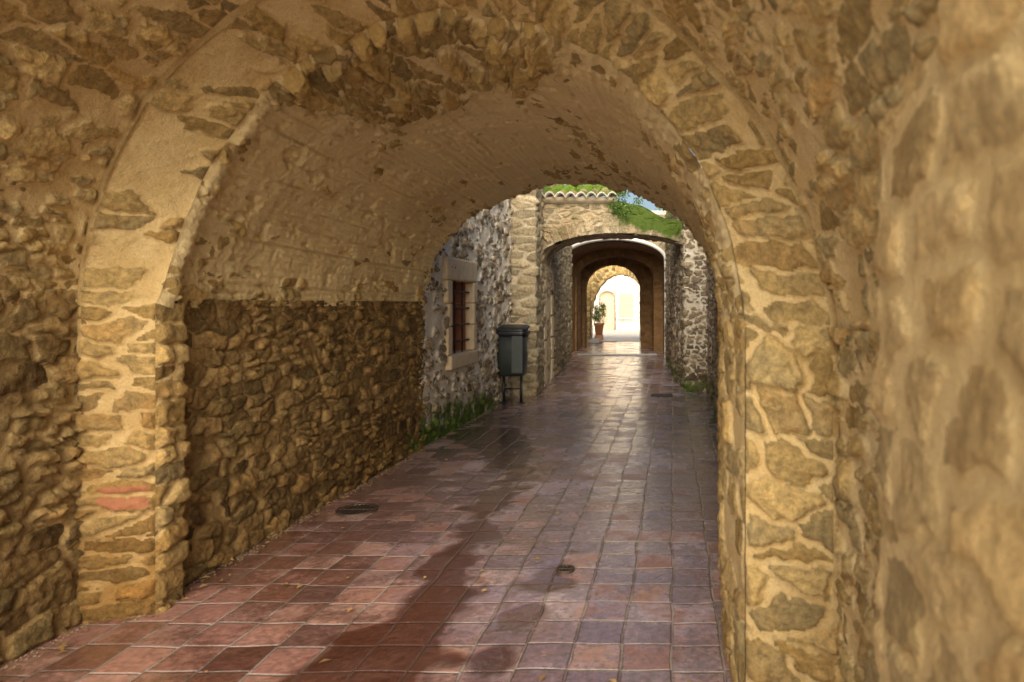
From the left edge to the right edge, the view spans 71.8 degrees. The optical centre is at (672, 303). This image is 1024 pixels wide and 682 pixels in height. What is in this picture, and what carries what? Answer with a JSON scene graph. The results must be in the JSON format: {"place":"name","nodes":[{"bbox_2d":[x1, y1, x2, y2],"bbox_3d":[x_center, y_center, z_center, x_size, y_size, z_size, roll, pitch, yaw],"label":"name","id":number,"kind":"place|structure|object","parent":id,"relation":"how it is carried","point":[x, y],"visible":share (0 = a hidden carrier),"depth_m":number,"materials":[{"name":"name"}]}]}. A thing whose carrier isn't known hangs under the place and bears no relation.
{"place":"outdoors","nodes":[
{"label":"outdoors","id":0,"kind":"place"},
{"bbox_2d":[0,341,745,681],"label":"pavement","id":1,"kind":"structure","parent":0,"point":[628,537],"depth_m":3.79,"materials":[{"name":"tile"}]},
{"bbox_2d":[1,397,512,669],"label":"wall base gravel","id":2,"kind":"structure","parent":1,"relation":"on","point":[386,470],"depth_m":4.09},
{"bbox_2d":[335,503,377,516],"bbox_3d":[-2.280,1.496,4.930,0.280,0.027,0.280,0,0,0],"label":"drain cover","id":3,"kind":"object","parent":1,"relation":"on","point":[360,510],"visible":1,"depth_m":4.91,"materials":[{"name":"metal"}]},
{"bbox_2d":[12,384,703,681],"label":"fallen leaves","id":4,"kind":"object","parent":1,"relation":"on","point":[323,660],"visible":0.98,"depth_m":3.62,"materials":[{"name":"brown plant"}]},
{"bbox_2d":[424,393,461,440],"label":"wall base weeds","id":5,"kind":"object","parent":1,"relation":"on","point":[453,428],"depth_m":7.87,"materials":[{"name":"green plant"}]},
{"bbox_2d":[419,198,513,446],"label":"courtyard wall","id":6,"kind":"structure","parent":1,"relation":"on","point":[484,240],"depth_m":8.91,"materials":[{"name":"grey stone"}]},
{"bbox_2d":[443,280,452,302],"bbox_3d":[-2.724,-0.137,7.845,0.351,0.263,0.170,0,0,0],"label":"window jamb","id":7,"kind":"object","parent":6,"relation":"attached to","point":[448,294],"depth_m":7.77,"materials":[{"name":"beige stone"}]},
{"bbox_2d":[444,327,452,355],"bbox_3d":[-2.724,0.434,7.850,0.351,0.329,0.160,0,0,0],"label":"window jamb","id":8,"kind":"object","parent":6,"relation":"attached to","point":[448,337],"depth_m":7.81,"materials":[{"name":"beige stone"}]},
{"bbox_2d":[445,303,452,325],"bbox_3d":[-2.724,0.133,7.875,0.351,0.265,0.110,0,0,0],"label":"window jamb","id":9,"kind":"object","parent":6,"relation":"attached to","point":[449,312],"depth_m":7.84,"materials":[{"name":"beige stone"}]},
{"bbox_2d":[451,283,453,348],"bbox_3d":[-2.812,0.165,8.690,0.015,0.850,0.155,0,0,0],"label":"shutter board","id":10,"kind":"object","parent":6,"relation":"attached to","point":[452,303],"visible":0.29,"depth_m":8.75,"materials":[{"name":"red wood"}]},
{"bbox_2d":[454,281,455,352],"bbox_3d":[-2.620,0.165,8.210,0.022,0.890,0.022,0,0,0],"label":"window bar upright","id":11,"kind":"object","parent":6,"relation":"attached to","point":[455,317],"depth_m":8.21,"materials":[{"name":"black metal"}]},
{"bbox_2d":[453,325,465,349],"bbox_3d":[-2.750,0.434,8.764,0.180,0.329,0.028,0,0,0],"label":"window reveal wood","id":12,"kind":"object","parent":6,"relation":"attached to","point":[458,336],"visible":0.43,"depth_m":8.75,"materials":[{"name":"brown wood"}]},
{"bbox_2d":[449,323,469,326],"bbox_3d":[-2.620,0.260,8.355,0.026,0.026,0.870,0,0,0],"label":"window bar","id":13,"kind":"object","parent":6,"relation":"attached to","point":[460,324],"depth_m":8.44,"materials":[{"name":"black metal"}]},
{"bbox_2d":[443,256,476,282],"bbox_3d":[-2.723,-0.405,8.325,0.355,0.270,1.190,0,0,0],"label":"window lintel","id":14,"kind":"structure","parent":6,"relation":"attached to","point":[464,271],"depth_m":8.17,"materials":[{"name":"beige stone"}]},
{"bbox_2d":[456,303,465,323],"bbox_3d":[-2.750,0.133,8.764,0.180,0.265,0.028,0,0,0],"label":"window reveal wood","id":15,"kind":"object","parent":6,"relation":"attached to","point":[458,316],"visible":0.43,"depth_m":8.75,"materials":[{"name":"brown wood"}]},
{"bbox_2d":[456,283,465,302],"bbox_3d":[-2.750,-0.137,8.764,0.180,0.263,0.028,0,0,0],"label":"window reveal wood","id":16,"kind":"object","parent":6,"relation":"attached to","point":[458,295],"visible":0.43,"depth_m":8.75,"materials":[{"name":"brown wood"}]},
{"bbox_2d":[445,350,477,370],"bbox_3d":[-2.712,0.685,8.355,0.375,0.170,1.090,0,0,0],"label":"window sill","id":17,"kind":"structure","parent":6,"relation":"attached to","point":[458,359],"depth_m":8.21,"materials":[{"name":"beige stone"}]},
{"bbox_2d":[453,307,469,309],"bbox_3d":[-2.620,0.060,8.355,0.026,0.026,0.870,0,0,0],"label":"window bar","id":18,"kind":"object","parent":6,"relation":"attached to","point":[461,308],"depth_m":8.44,"materials":[{"name":"black metal"}]},
{"bbox_2d":[453,291,469,293],"bbox_3d":[-2.620,-0.140,8.355,0.026,0.026,0.870,0,0,0],"label":"window bar","id":19,"kind":"object","parent":6,"relation":"attached to","point":[467,292],"depth_m":8.45,"materials":[{"name":"black metal"}]},
{"bbox_2d":[453,338,469,342],"bbox_3d":[-2.620,0.460,8.355,0.026,0.026,0.870,0,0,0],"label":"window bar","id":20,"kind":"object","parent":6,"relation":"attached to","point":[461,340],"depth_m":8.45,"materials":[{"name":"black metal"}]},
{"bbox_2d":[461,282,462,351],"bbox_3d":[-2.620,0.165,8.510,0.022,0.890,0.022,0,0,0],"label":"window bar upright","id":21,"kind":"object","parent":6,"relation":"attached to","point":[462,317],"depth_m":8.50,"materials":[{"name":"black metal"}]},
{"bbox_2d":[466,303,475,323],"bbox_3d":[-2.724,0.133,8.825,0.351,0.265,0.090,0,0,0],"label":"window jamb","id":22,"kind":"object","parent":6,"relation":"attached to","point":[471,315],"depth_m":8.78,"materials":[{"name":"beige stone"}]},
{"bbox_2d":[466,324,476,349],"bbox_3d":[-2.724,0.434,8.850,0.351,0.329,0.140,0,0,0],"label":"window jamb","id":23,"kind":"object","parent":6,"relation":"attached to","point":[471,335],"depth_m":8.78,"materials":[{"name":"beige stone"}]},
{"bbox_2d":[466,283,476,302],"bbox_3d":[-2.724,-0.137,8.855,0.351,0.263,0.150,0,0,0],"label":"window jamb","id":24,"kind":"object","parent":6,"relation":"attached to","point":[471,296],"depth_m":8.78,"materials":[{"name":"beige stone"}]},
{"bbox_2d":[496,324,529,403],"bbox_3d":[-2.400,0.908,10.250,0.480,1.183,0.420,0,0,0],"label":"litter bin","id":25,"kind":"object","parent":1,"relation":"on","point":[512,354],"visible":0.96,"depth_m":10.07,"materials":[{"name":"grey metal"}]},
{"bbox_2d":[510,184,572,396],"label":"quoin pier","id":26,"kind":"structure","parent":1,"relation":"on","point":[528,288],"depth_m":10.98,"materials":[{"name":"grey stone"}]},
{"bbox_2d":[544,365,546,386],"bbox_3d":[-2.329,1.288,12.160,0.150,0.385,0.200,0,0,0],"label":"door surround block","id":27,"kind":"structure","parent":26,"relation":"attached to","point":[545,373],"depth_m":12.13,"materials":[{"name":"stone"}]},
{"bbox_2d":[544,341,546,361],"bbox_3d":[-2.329,0.868,12.160,0.150,0.385,0.200,0,0,0],"label":"door surround block","id":28,"kind":"structure","parent":26,"relation":"attached to","point":[545,347],"depth_m":12.13,"materials":[{"name":"stone"}]},
{"bbox_2d":[544,319,546,339],"bbox_3d":[-2.329,0.448,12.160,0.150,0.385,0.200,0,0,0],"label":"door surround block","id":29,"kind":"structure","parent":26,"relation":"attached to","point":[545,332],"depth_m":12.13,"materials":[{"name":"stone"}]},
{"bbox_2d":[544,295,546,314],"bbox_3d":[-2.329,0.028,12.160,0.150,0.385,0.200,0,0,0],"label":"door surround block","id":30,"kind":"structure","parent":26,"relation":"attached to","point":[545,309],"depth_m":12.22,"materials":[{"name":"stone"}]},
{"bbox_2d":[550,295,553,314],"bbox_3d":[-2.425,0.028,13.440,0.150,0.385,0.200,0,0,0],"label":"door surround block","id":31,"kind":"structure","parent":26,"relation":"attached to","point":[551,304],"depth_m":13.34,"materials":[{"name":"stone"}]},
{"bbox_2d":[550,359,553,378],"bbox_3d":[-2.425,1.288,13.440,0.150,0.385,0.200,0,0,0],"label":"door surround block","id":32,"kind":"structure","parent":26,"relation":"attached to","point":[551,370],"depth_m":13.38,"materials":[{"name":"stone"}]},
{"bbox_2d":[550,338,553,357],"bbox_3d":[-2.425,0.868,13.440,0.150,0.385,0.200,0,0,0],"label":"door surround block","id":33,"kind":"structure","parent":26,"relation":"attached to","point":[552,346],"depth_m":13.38,"materials":[{"name":"stone"}]},
{"bbox_2d":[556,564,573,573],"bbox_3d":[-0.600,1.496,3.830,0.100,0.027,0.100,0,0,0],"label":"drain cover","id":34,"kind":"object","parent":1,"relation":"on","point":[565,569],"visible":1,"depth_m":3.82,"materials":[{"name":"metal"}]},
{"bbox_2d":[590,338,600,342],"bbox_3d":[-2.925,1.409,25.900,0.350,0.158,0.600,0,0,0],"label":"stone step","id":35,"kind":"object","parent":1,"relation":"on","point":[595,340],"visible":1,"depth_m":25.60,"materials":[{"name":"beige stone"}]},
{"bbox_2d":[577,256,638,349],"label":"arch back","id":36,"kind":"structure","parent":1,"relation":"on","point":[577,311],"depth_m":22.10,"materials":[{"name":"brown stone"}]},
{"bbox_2d":[541,184,682,387],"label":"stone arch","id":37,"kind":"structure","parent":1,"relation":"on","point":[569,220],"depth_m":11.83,"materials":[{"name":"stone"}]},
{"bbox_2d":[550,316,553,335],"bbox_3d":[-2.425,0.448,13.440,0.150,0.385,0.200,0,0,0],"label":"door surround block","id":38,"kind":"structure","parent":37,"relation":"attached to","point":[552,325],"depth_m":13.38,"materials":[{"name":"stone"}]},
{"bbox_2d":[543,185,671,215],"bbox_3d":[-1.220,-1.798,12.147,2.445,0.665,1.176,0,0,0],"label":"roof moss","id":39,"kind":"object","parent":37,"relation":"on","point":[579,190],"visible":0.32,"depth_m":11.86,"materials":[{"name":"green plant"}]},
{"bbox_2d":[607,191,644,219],"bbox_3d":[-0.822,-1.750,11.813,0.529,0.670,0.764,0,0,26],"label":"ivy","id":40,"kind":"object","parent":37,"relation":"attached to","point":[619,206],"visible":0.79,"depth_m":11.70,"materials":[{"name":"green plant"}]},
{"bbox_2d":[585,265,639,346],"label":"exit arch soffit","id":41,"kind":"structure","parent":1,"relation":"on","point":[586,301],"depth_m":23.57,"materials":[{"name":"brown stone"}]},
{"bbox_2d":[587,266,638,341],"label":"stone arch","id":42,"kind":"structure","parent":1,"relation":"on","point":[599,278],"depth_m":26.37,"materials":[{"name":"stone"}]},
{"bbox_2d":[577,256,652,349],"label":"arch soffit","id":43,"kind":"structure","parent":1,"relation":"on","point":[578,297],"depth_m":21.80,"materials":[{"name":"brown stone"}]},
{"bbox_2d":[577,354,656,355],"bbox_3d":[-1.600,1.484,19.815,2.300,0.028,0.430,0,0,0],"label":"drain grate","id":44,"kind":"object","parent":1,"relation":"on","point":[616,354],"visible":1,"depth_m":19.65,"materials":[{"name":"metal"}]},
{"bbox_2d":[572,242,662,350],"bbox_3d":[-1.660,-0.225,21.577,3.280,3.550,0.057,0,0,0],"label":"arch face","id":45,"kind":"object","parent":1,"relation":"on","point":[653,263],"visible":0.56,"depth_m":21.59},
{"bbox_2d":[571,242,663,352],"bbox_3d":[-1.661,-0.113,21.450,2.885,3.266,4.301,0,0,0],"label":"barrel vault","id":46,"kind":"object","parent":1,"relation":"on","point":[578,253],"visible":0.51,"depth_m":21.01,"materials":[{"name":"brown stone"}]},
{"bbox_2d":[582,257,653,346],"bbox_3d":[-1.710,-0.325,23.381,5.380,3.750,0.053,0,0,0],"label":"exit arch face","id":47,"kind":"object","parent":1,"relation":"on","point":[642,272],"visible":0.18,"depth_m":23.39},
{"bbox_2d":[651,394,671,396],"bbox_3d":[-0.175,1.488,11.075,0.350,0.013,0.350,0,0,0],"label":"drain cover","id":48,"kind":"object","parent":1,"relation":"on","point":[661,395],"visible":1,"depth_m":11.01,"materials":[{"name":"metal"}]},
{"bbox_2d":[592,330,639,340],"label":"plaza paving","id":49,"kind":"structure","parent":0,"point":[621,335],"depth_m":31.70,"materials":[{"name":"stone"}]},
{"bbox_2d":[592,302,607,339],"bbox_3d":[-3.001,0.720,27.881,0.803,1.560,0.647,0,0,0],"label":"potted plant","id":50,"kind":"object","parent":49,"relation":"on","point":[598,327],"visible":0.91,"depth_m":27.78,"materials":[{"name":"green plant"}]},
{"bbox_2d":[564,148,698,210],"label":"sky","id":51,"kind":"structure","parent":0,"point":[648,204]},
{"label":"ground","id":52,"kind":"structure","parent":0,"visible":0},
{"bbox_2d":[0,0,1023,681],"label":"stone vault passage","id":53,"kind":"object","parent":52,"relation":"on","point":[228,228],"visible":1,"depth_m":2.90,"materials":[{"name":"stone"}]},
{"bbox_2d":[592,215,664,329],"bbox_3d":[-2.525,-1.725,37.968,12.950,6.550,0.091,0,0,0],"label":"house front face","id":54,"kind":"object","parent":52,"relation":"on","point":[618,285],"visible":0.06,"depth_m":37.99},
{"bbox_2d":[600,291,614,329],"bbox_3d":[-3.625,0.350,38.300,0.850,2.300,0.100,0,0,0],"label":"door leaf","id":55,"kind":"object","parent":54,"relation":"attached to","point":[607,298],"visible":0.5,"depth_m":38.25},
{"bbox_2d":[619,294,632,316],"bbox_3d":[-2.575,0.100,37.955,0.750,1.300,0.050,0,0,0],"label":"shutter window","id":56,"kind":"structure","parent":54,"relation":"attached to","point":[625,305],"depth_m":37.93,"materials":[{"name":"white wood"}]},
{"bbox_2d":[617,317,634,318],"bbox_3d":[-2.575,0.820,37.880,0.950,0.120,0.160,0,0,0],"label":"window cill","id":57,"kind":"object","parent":54,"relation":"attached to","point":[625,317],"depth_m":37.80,"materials":[{"name":"stone"}]},
{"bbox_2d":[642,239,664,251],"bbox_3d":[-1.262,-0.350,18.965,9.475,3.800,0.097,0,0,0],"label":"tunnel mouth face","id":58,"kind":"object","parent":52,"relation":"on","point":[661,245],"visible":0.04,"depth_m":18.96},
{"bbox_2d":[571,239,665,357],"bbox_3d":[-1.640,-0.180,19.080,3.020,3.360,0.400,0,0,0],"label":"limewash rim","id":59,"kind":"object","parent":58,"relation":"attached to","point":[643,242],"visible":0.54,"depth_m":18.88,"materials":[{"name":"white paint"}]},
{"bbox_2d":[664,163,721,445],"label":"courtyard wall","id":60,"kind":"structure","parent":52,"relation":"on","point":[691,332],"depth_m":11.68,"materials":[{"name":"grey stone"}]},
{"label":"house body","id":61,"kind":"object","parent":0,"visible":0},
{"bbox_2d":[652,211,665,214],"bbox_3d":[-2.500,-5.000,41.350,13.600,0.200,7.700,0,0,0],"label":"roof eave","id":62,"kind":"object","parent":61,"relation":"on","point":[658,212],"depth_m":37.50,"materials":[{"name":"tile"}]}
]}

